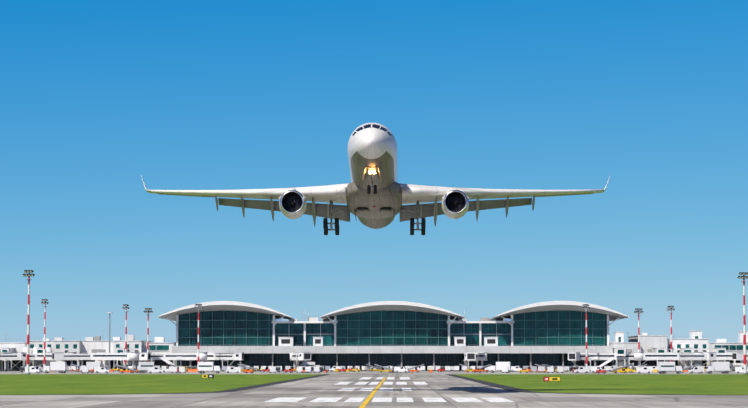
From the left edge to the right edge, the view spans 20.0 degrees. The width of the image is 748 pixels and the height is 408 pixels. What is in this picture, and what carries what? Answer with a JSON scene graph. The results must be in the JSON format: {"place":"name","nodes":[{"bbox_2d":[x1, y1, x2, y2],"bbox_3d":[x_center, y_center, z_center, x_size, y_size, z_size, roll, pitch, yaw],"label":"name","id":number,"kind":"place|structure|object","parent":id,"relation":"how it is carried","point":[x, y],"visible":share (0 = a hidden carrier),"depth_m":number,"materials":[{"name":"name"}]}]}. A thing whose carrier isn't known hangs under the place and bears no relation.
{"place":"outdoors","nodes":[
{"label":"outdoors","id":0,"kind":"place"},
{"bbox_2d":[0,374,322,394],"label":"grass","id":1,"kind":"structure","parent":0,"point":[24,384],"depth_m":378.30,"materials":[{"name":"green plant"}]},
{"bbox_2d":[202,374,213,378],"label":"taxi sign","id":2,"kind":"object","parent":1,"relation":"on","point":[208,376],"visible":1,"depth_m":467.08,"materials":[{"name":"black"}]},
{"bbox_2d":[40,374,330,394],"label":"shoulder","id":3,"kind":"object","parent":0,"point":[252,387],"visible":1,"depth_m":290.95},
{"bbox_2d":[289,352,311,367],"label":"jet bridge","id":4,"kind":"structure","parent":0,"point":[296,357],"depth_m":865.76,"materials":[{"name":"white metal"}]},
{"bbox_2d":[187,373,547,400],"bbox_3d":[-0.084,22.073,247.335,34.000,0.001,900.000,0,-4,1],"label":"runway","id":5,"kind":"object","parent":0,"point":[445,387],"visible":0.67,"depth_m":270.70,"materials":[{"name":"grey asphalt"}]},
{"bbox_2d":[264,377,512,407],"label":"runway markings","id":6,"kind":"object","parent":5,"relation":"on","point":[329,399],"visible":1,"depth_m":209.41,"materials":[{"name":"white paint"}]},
{"bbox_2d":[0,401,747,407],"bbox_3d":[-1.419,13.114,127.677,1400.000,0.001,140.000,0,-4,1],"label":"cross taxiway","id":7,"kind":"structure","parent":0,"point":[370,404],"depth_m":180.03,"materials":[{"name":"grey asphalt"}]},
{"bbox_2d":[0,371,747,400],"bbox_3d":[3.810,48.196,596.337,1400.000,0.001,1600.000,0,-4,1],"label":"grass","id":8,"kind":"structure","parent":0,"point":[544,396],"depth_m":229.81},
{"bbox_2d":[0,352,26,370],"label":"jet bridge","id":9,"kind":"structure","parent":8,"relation":"on","point":[18,356],"depth_m":861.90,"materials":[{"name":"white metal"}]},
{"bbox_2d":[22,270,34,373],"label":"floodlight mast","id":10,"kind":"object","parent":8,"relation":"on","point":[28,320],"visible":0.94,"depth_m":638.46,"materials":[{"name":"red metal"}]},
{"bbox_2d":[25,367,40,372],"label":"van","id":11,"kind":"object","parent":8,"relation":"on","point":[33,369],"visible":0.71,"depth_m":700.51,"materials":[{"name":"white metal"}]},
{"bbox_2d":[22,347,51,366],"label":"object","id":12,"kind":"object","parent":8,"relation":"on","point":[48,349],"visible":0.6,"depth_m":884.21,"materials":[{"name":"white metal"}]},
{"bbox_2d":[1,352,76,367],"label":"jet bridge","id":13,"kind":"structure","parent":8,"relation":"on","point":[40,356],"depth_m":868.72,"materials":[{"name":"white metal"}]},
{"bbox_2d":[41,299,48,366],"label":"floodlight mast","id":14,"kind":"object","parent":8,"relation":"on","point":[45,303],"visible":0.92,"depth_m":858.16,"materials":[{"name":"red metal"}]},
{"bbox_2d":[43,362,65,372],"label":"truck","id":15,"kind":"object","parent":8,"relation":"on","point":[59,367],"visible":1,"depth_m":708.25,"materials":[{"name":"white metal"}]},
{"bbox_2d":[66,366,76,370],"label":"baggage cart","id":16,"kind":"object","parent":8,"relation":"on","point":[74,367],"depth_m":858.10,"materials":[{"name":"white metal"}]},
{"bbox_2d":[82,367,90,372],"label":"white uld dolly","id":17,"kind":"object","parent":8,"relation":"on","point":[84,369],"visible":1,"depth_m":696.48,"materials":[{"name":"silver metal"}]},
{"bbox_2d":[0,335,175,370],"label":"terminal pier","id":18,"kind":"structure","parent":8,"relation":"on","point":[90,345],"depth_m":898.33,"materials":[{"name":"white concrete"}]},
{"bbox_2d":[80,362,99,371],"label":"truck","id":19,"kind":"object","parent":8,"relation":"on","point":[90,365],"visible":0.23,"depth_m":784.02,"materials":[{"name":"white metal"}]},
{"bbox_2d":[52,352,138,370],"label":"jet bridge","id":20,"kind":"structure","parent":8,"relation":"on","point":[133,357],"depth_m":856.56,"materials":[{"name":"white metal"}]},
{"bbox_2d":[94,367,109,372],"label":"van","id":21,"kind":"object","parent":8,"relation":"on","point":[100,369],"visible":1,"depth_m":702.28,"materials":[{"name":"white metal"}]},
{"bbox_2d":[107,312,111,365],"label":"floodlight mast","id":22,"kind":"object","parent":8,"relation":"on","point":[109,336],"visible":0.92,"depth_m":867.60,"materials":[{"name":"silver metal"}]},
{"bbox_2d":[97,352,151,365],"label":"jet bridge","id":23,"kind":"structure","parent":8,"relation":"on","point":[144,355],"depth_m":875.95,"materials":[{"name":"white metal"}]},
{"bbox_2d":[122,304,128,365],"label":"floodlight mast","id":24,"kind":"object","parent":8,"relation":"on","point":[124,307],"visible":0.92,"depth_m":862.65,"materials":[{"name":"red metal"}]},
{"bbox_2d":[115,364,136,372],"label":"belt loader","id":25,"kind":"object","parent":8,"relation":"on","point":[131,371],"visible":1,"depth_m":712.31,"materials":[{"name":"orange"}]},
{"bbox_2d":[124,362,138,368],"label":"truck","id":26,"kind":"object","parent":8,"relation":"on","point":[129,363],"visible":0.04,"depth_m":879.77,"materials":[{"name":"white metal"}]},
{"bbox_2d":[144,308,152,361],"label":"floodlight mast","id":27,"kind":"object","parent":8,"relation":"on","point":[148,311],"visible":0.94,"depth_m":877.76,"materials":[{"name":"red metal"}]},
{"bbox_2d":[139,362,160,372],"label":"truck","id":28,"kind":"object","parent":8,"relation":"on","point":[143,367],"visible":0.71,"depth_m":735.83,"materials":[{"name":"white metal"}]},
{"bbox_2d":[148,367,162,372],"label":"van","id":29,"kind":"object","parent":8,"relation":"on","point":[153,369],"visible":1,"depth_m":698.03,"materials":[{"name":"white metal"}]},
{"bbox_2d":[162,366,170,371],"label":"van","id":30,"kind":"object","parent":8,"relation":"on","point":[167,368],"visible":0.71,"depth_m":775.05,"materials":[{"name":"white metal"}]},
{"bbox_2d":[161,357,181,366],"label":"passenger stairs","id":31,"kind":"structure","parent":8,"relation":"on","point":[166,360],"depth_m":844.34,"materials":[{"name":"white metal"}]},
{"bbox_2d":[171,367,176,372],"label":"white uld dolly","id":32,"kind":"object","parent":8,"relation":"on","point":[173,369],"visible":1,"depth_m":708.13,"materials":[{"name":"silver metal"}]},
{"bbox_2d":[150,352,207,361],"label":"jet bridge","id":33,"kind":"structure","parent":8,"relation":"on","point":[185,356],"depth_m":876.26,"materials":[{"name":"white metal"}]},
{"bbox_2d":[179,367,184,372],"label":"white uld dolly","id":34,"kind":"object","parent":8,"relation":"on","point":[181,369],"visible":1,"depth_m":708.10,"materials":[{"name":"silver metal"}]},
{"bbox_2d":[194,304,202,368],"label":"floodlight mast","id":35,"kind":"object","parent":8,"relation":"on","point":[199,307],"visible":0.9,"depth_m":869.44,"materials":[{"name":"red metal"}]},
{"bbox_2d":[198,362,220,372],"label":"truck","id":36,"kind":"object","parent":8,"relation":"on","point":[203,367],"visible":1,"depth_m":695.73,"materials":[{"name":"white metal"}]},
{"bbox_2d":[186,352,243,370],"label":"jet bridge","id":37,"kind":"structure","parent":8,"relation":"on","point":[227,357],"depth_m":878.35,"materials":[{"name":"white metal"}]},
{"bbox_2d":[226,367,239,372],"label":"van","id":38,"kind":"object","parent":8,"relation":"on","point":[234,369],"visible":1,"depth_m":705.78,"materials":[{"name":"white metal"}]},
{"bbox_2d":[237,364,255,371],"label":"belt loader","id":39,"kind":"object","parent":8,"relation":"on","point":[246,367],"visible":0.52,"depth_m":837.51,"materials":[{"name":"orange metal"}]},
{"bbox_2d":[244,367,253,372],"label":"baggage tractor","id":40,"kind":"object","parent":8,"relation":"on","point":[248,370],"visible":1,"depth_m":712.03,"materials":[{"name":"orange metal"}]},
{"bbox_2d":[270,367,275,372],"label":"white uld dolly","id":41,"kind":"object","parent":8,"relation":"on","point":[272,369],"visible":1,"depth_m":703.77,"materials":[{"name":"silver metal"}]},
{"bbox_2d":[284,369,292,372],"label":"baggage tractor","id":42,"kind":"object","parent":8,"relation":"on","point":[287,370],"visible":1,"depth_m":756.29,"materials":[{"name":"red metal"}]},
{"bbox_2d":[296,367,302,372],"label":"white uld dolly","id":43,"kind":"object","parent":8,"relation":"on","point":[299,369],"visible":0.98,"depth_m":719.67,"materials":[{"name":"silver metal"}]},
{"bbox_2d":[305,367,311,372],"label":"white uld dolly","id":44,"kind":"object","parent":8,"relation":"on","point":[307,369],"visible":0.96,"depth_m":719.63,"materials":[{"name":"silver metal"}]},
{"bbox_2d":[302,362,319,366],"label":"truck","id":45,"kind":"object","parent":8,"relation":"on","point":[310,363],"visible":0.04,"depth_m":878.83,"materials":[{"name":"white metal"}]},
{"bbox_2d":[314,367,319,372],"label":"white uld dolly","id":46,"kind":"object","parent":8,"relation":"on","point":[316,369],"visible":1,"depth_m":719.60,"materials":[{"name":"silver metal"}]},
{"bbox_2d":[329,366,341,371],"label":"gse van","id":47,"kind":"object","parent":8,"relation":"on","point":[333,368],"visible":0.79,"depth_m":837.03,"materials":[{"name":"white metal"}]},
{"bbox_2d":[366,364,381,370],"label":"belt loader","id":48,"kind":"object","parent":8,"relation":"on","point":[376,369],"visible":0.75,"depth_m":852.54,"materials":[{"name":"yellow metal"}]},
{"bbox_2d":[374,364,393,371],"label":"belt loader","id":49,"kind":"object","parent":8,"relation":"on","point":[388,370],"visible":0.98,"depth_m":762.86,"materials":[{"name":"yellow metal"}]},
{"bbox_2d":[172,309,612,370],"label":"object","id":50,"kind":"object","parent":8,"relation":"on","point":[490,337],"visible":0.85,"depth_m":895.60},
{"bbox_2d":[158,301,297,345],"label":"terminal hall","id":51,"kind":"structure","parent":50,"relation":"on","point":[228,323],"depth_m":897.39,"materials":[{"name":"teal glass"}]},
{"bbox_2d":[320,301,463,345],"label":"terminal hall","id":52,"kind":"structure","parent":50,"relation":"on","point":[391,323],"depth_m":896.62,"materials":[{"name":"teal glass"}]},
{"bbox_2d":[492,301,628,345],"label":"terminal hall","id":53,"kind":"structure","parent":50,"relation":"on","point":[555,323],"depth_m":895.84,"materials":[{"name":"teal glass"}]},
{"bbox_2d":[394,367,408,372],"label":"van","id":54,"kind":"object","parent":8,"relation":"on","point":[400,369],"visible":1,"depth_m":756.26,"materials":[{"name":"white metal"}]},
{"bbox_2d":[408,364,423,371],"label":"belt loader","id":55,"kind":"object","parent":8,"relation":"on","point":[415,367],"visible":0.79,"depth_m":778.71,"materials":[{"name":"orange"}]},
{"bbox_2d":[427,366,435,370],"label":"van","id":56,"kind":"object","parent":8,"relation":"on","point":[431,368],"visible":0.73,"depth_m":852.03,"materials":[{"name":"silver metal"}]},
{"bbox_2d":[473,366,481,372],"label":"baggage tractor","id":57,"kind":"object","parent":8,"relation":"on","point":[477,370],"visible":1,"depth_m":758.77,"materials":[{"name":"orange metal"}]},
{"bbox_2d":[476,364,491,371],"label":"belt loader","id":58,"kind":"object","parent":8,"relation":"on","point":[483,368],"visible":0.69,"depth_m":779.15,"materials":[{"name":"orange"}]},
{"bbox_2d":[489,362,510,372],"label":"box truck","id":59,"kind":"object","parent":8,"relation":"on","point":[498,366],"visible":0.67,"depth_m":754.35,"materials":[{"name":"white metal"}]},
{"bbox_2d":[502,367,507,372],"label":"white uld dolly","id":60,"kind":"object","parent":8,"relation":"on","point":[504,369],"visible":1,"depth_m":710.90,"materials":[{"name":"silver metal"}]},
{"bbox_2d":[511,366,521,371],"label":"van","id":61,"kind":"object","parent":8,"relation":"on","point":[515,368],"visible":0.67,"depth_m":836.47,"materials":[{"name":"white metal"}]},
{"bbox_2d":[531,366,539,371],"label":"uld dolly","id":62,"kind":"object","parent":8,"relation":"on","point":[533,368],"visible":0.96,"depth_m":770.44,"materials":[{"name":"silver metal"}]},
{"bbox_2d":[538,366,545,372],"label":"white uld dolly","id":63,"kind":"object","parent":8,"relation":"on","point":[541,368],"visible":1,"depth_m":754.45,"materials":[{"name":"silver metal"}]},
{"bbox_2d":[547,367,553,372],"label":"white uld dolly","id":64,"kind":"object","parent":8,"relation":"on","point":[550,369],"visible":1,"depth_m":702.76,"materials":[{"name":"silver metal"}]},
{"bbox_2d":[557,367,562,372],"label":"white uld dolly","id":65,"kind":"object","parent":8,"relation":"on","point":[559,369],"visible":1,"depth_m":702.72,"materials":[{"name":"silver metal"}]},
{"bbox_2d":[559,366,568,371],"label":"gse van","id":66,"kind":"object","parent":8,"relation":"on","point":[565,368],"visible":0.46,"depth_m":840.40,"materials":[{"name":"white metal"}]},
{"bbox_2d":[574,367,588,372],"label":"van","id":67,"kind":"object","parent":8,"relation":"on","point":[582,369],"visible":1,"depth_m":710.50,"materials":[{"name":"white metal"}]},
{"bbox_2d":[582,304,589,366],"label":"floodlight mast","id":68,"kind":"object","parent":8,"relation":"on","point":[586,308],"visible":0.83,"depth_m":867.42,"materials":[{"name":"red metal"}]},
{"bbox_2d":[591,366,604,372],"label":"van","id":69,"kind":"object","parent":8,"relation":"on","point":[593,369],"visible":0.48,"depth_m":749.37,"materials":[{"name":"white metal"}]},
{"bbox_2d":[567,352,630,366],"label":"jet bridge","id":70,"kind":"structure","parent":8,"relation":"on","point":[575,356],"depth_m":871.42,"materials":[{"name":"white metal"}]},
{"bbox_2d":[596,369,605,372],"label":"baggage tractor","id":71,"kind":"object","parent":8,"relation":"on","point":[600,371],"visible":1,"depth_m":694.79,"materials":[{"name":"red metal"}]},
{"bbox_2d":[593,357,614,370],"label":"passenger stairs","id":72,"kind":"structure","parent":8,"relation":"on","point":[607,362],"depth_m":844.03,"materials":[{"name":"white metal"}]},
{"bbox_2d":[604,366,613,370],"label":"van","id":73,"kind":"object","parent":8,"relation":"on","point":[608,367],"visible":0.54,"depth_m":871.58,"materials":[{"name":"white metal"}]},
{"bbox_2d":[569,352,654,365],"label":"jet bridge","id":74,"kind":"structure","parent":8,"relation":"on","point":[608,356],"depth_m":875.20,"materials":[{"name":"white metal"}]},
{"bbox_2d":[611,362,626,365],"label":"gse catering truck","id":75,"kind":"object","parent":8,"relation":"on","point":[620,363],"visible":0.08,"depth_m":877.84,"materials":[{"name":"white metal"}]},
{"bbox_2d":[610,364,631,372],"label":"belt loader","id":76,"kind":"object","parent":8,"relation":"on","point":[615,371],"visible":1,"depth_m":706.90,"materials":[{"name":"yellow metal"}]},
{"bbox_2d":[618,367,630,372],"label":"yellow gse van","id":77,"kind":"object","parent":8,"relation":"on","point":[627,369],"visible":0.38,"depth_m":741.10,"materials":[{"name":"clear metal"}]},
{"bbox_2d":[634,308,642,351],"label":"floodlight mast","id":78,"kind":"object","parent":8,"relation":"on","point":[638,310],"visible":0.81,"depth_m":875.52,"materials":[{"name":"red metal"}]},
{"bbox_2d":[636,367,651,372],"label":"van","id":79,"kind":"object","parent":8,"relation":"on","point":[642,369],"visible":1,"depth_m":694.27,"materials":[{"name":"white metal"}]},
{"bbox_2d":[647,366,657,370],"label":"van","id":80,"kind":"object","parent":8,"relation":"on","point":[652,368],"visible":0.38,"depth_m":833.77,"materials":[{"name":"white metal"}]},
{"bbox_2d":[658,362,681,373],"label":"truck","id":81,"kind":"object","parent":8,"relation":"on","point":[664,367],"visible":1,"depth_m":684.02,"materials":[{"name":"white metal"}]},
{"bbox_2d":[667,306,674,361],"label":"floodlight mast","id":82,"kind":"object","parent":8,"relation":"on","point":[672,309],"visible":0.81,"depth_m":863.24,"materials":[{"name":"red metal"}]},
{"bbox_2d":[634,352,716,366],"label":"jet bridge","id":83,"kind":"structure","parent":8,"relation":"on","point":[643,356],"depth_m":851.75,"materials":[{"name":"white metal"}]},
{"bbox_2d":[666,352,695,365],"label":"jet bridge","id":84,"kind":"structure","parent":8,"relation":"on","point":[686,360],"depth_m":875.34,"materials":[{"name":"white metal"}]},
{"bbox_2d":[682,364,698,372],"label":"belt loader","id":85,"kind":"object","parent":8,"relation":"on","point":[684,370],"visible":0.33,"depth_m":748.34,"materials":[{"name":"orange"}]},
{"bbox_2d":[688,367,703,372],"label":"van","id":86,"kind":"object","parent":8,"relation":"on","point":[697,369],"visible":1,"depth_m":699.20,"materials":[{"name":"white metal"}]},
{"bbox_2d":[679,352,723,365],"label":"jet bridge","id":87,"kind":"structure","parent":8,"relation":"on","point":[683,364],"depth_m":873.38,"materials":[{"name":"white metal"}]},
{"bbox_2d":[694,352,731,365],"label":"jet bridge","id":88,"kind":"structure","parent":8,"relation":"on","point":[723,356],"depth_m":863.69,"materials":[{"name":"white metal"}]},
{"bbox_2d":[706,362,729,373],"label":"box truck","id":89,"kind":"object","parent":8,"relation":"on","point":[723,367],"visible":1,"depth_m":688.00,"materials":[{"name":"white metal"}]},
{"bbox_2d":[731,352,747,363],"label":"jet bridge","id":90,"kind":"structure","parent":8,"relation":"on","point":[737,355],"depth_m":860.98,"materials":[{"name":"white metal"}]},
{"bbox_2d":[735,367,747,372],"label":"gse van","id":91,"kind":"object","parent":8,"relation":"on","point":[739,369],"visible":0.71,"depth_m":696.15,"materials":[{"name":"white metal"}]},
{"bbox_2d":[0,0,747,341],"label":"sky","id":92,"kind":"structure","parent":0,"point":[650,97],"materials":[{"name":"blue"}]},
{"bbox_2d":[141,123,609,234],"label":"airliner","id":93,"kind":"object","parent":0,"point":[373,194],"visible":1,"depth_m":259.24,"materials":[{"name":"white paint"}]},
{"bbox_2d":[463,352,486,369],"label":"jet bridge","id":94,"kind":"structure","parent":0,"point":[475,356],"depth_m":868.97,"materials":[{"name":"white metal"}]},
{"bbox_2d":[445,374,685,394],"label":"shoulder","id":95,"kind":"object","parent":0,"point":[509,388],"visible":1,"depth_m":290.95},
{"bbox_2d":[738,272,747,373],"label":"floodlight mast","id":96,"kind":"object","parent":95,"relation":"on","point":[743,277],"visible":0.98,"depth_m":646.04,"materials":[{"name":"red metal"}]},
{"bbox_2d":[453,374,747,394],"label":"grass","id":97,"kind":"structure","parent":0,"point":[711,384],"depth_m":360.19,"materials":[{"name":"green plant"}]},
{"bbox_2d":[543,377,560,381],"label":"taxi sign","id":98,"kind":"object","parent":97,"relation":"on","point":[552,379],"visible":1,"depth_m":386.53,"materials":[{"name":"yellow metal"}]},
{"bbox_2d":[609,331,747,367],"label":"terminal pier","id":99,"kind":"structure","parent":0,"point":[695,342],"depth_m":896.50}
]}

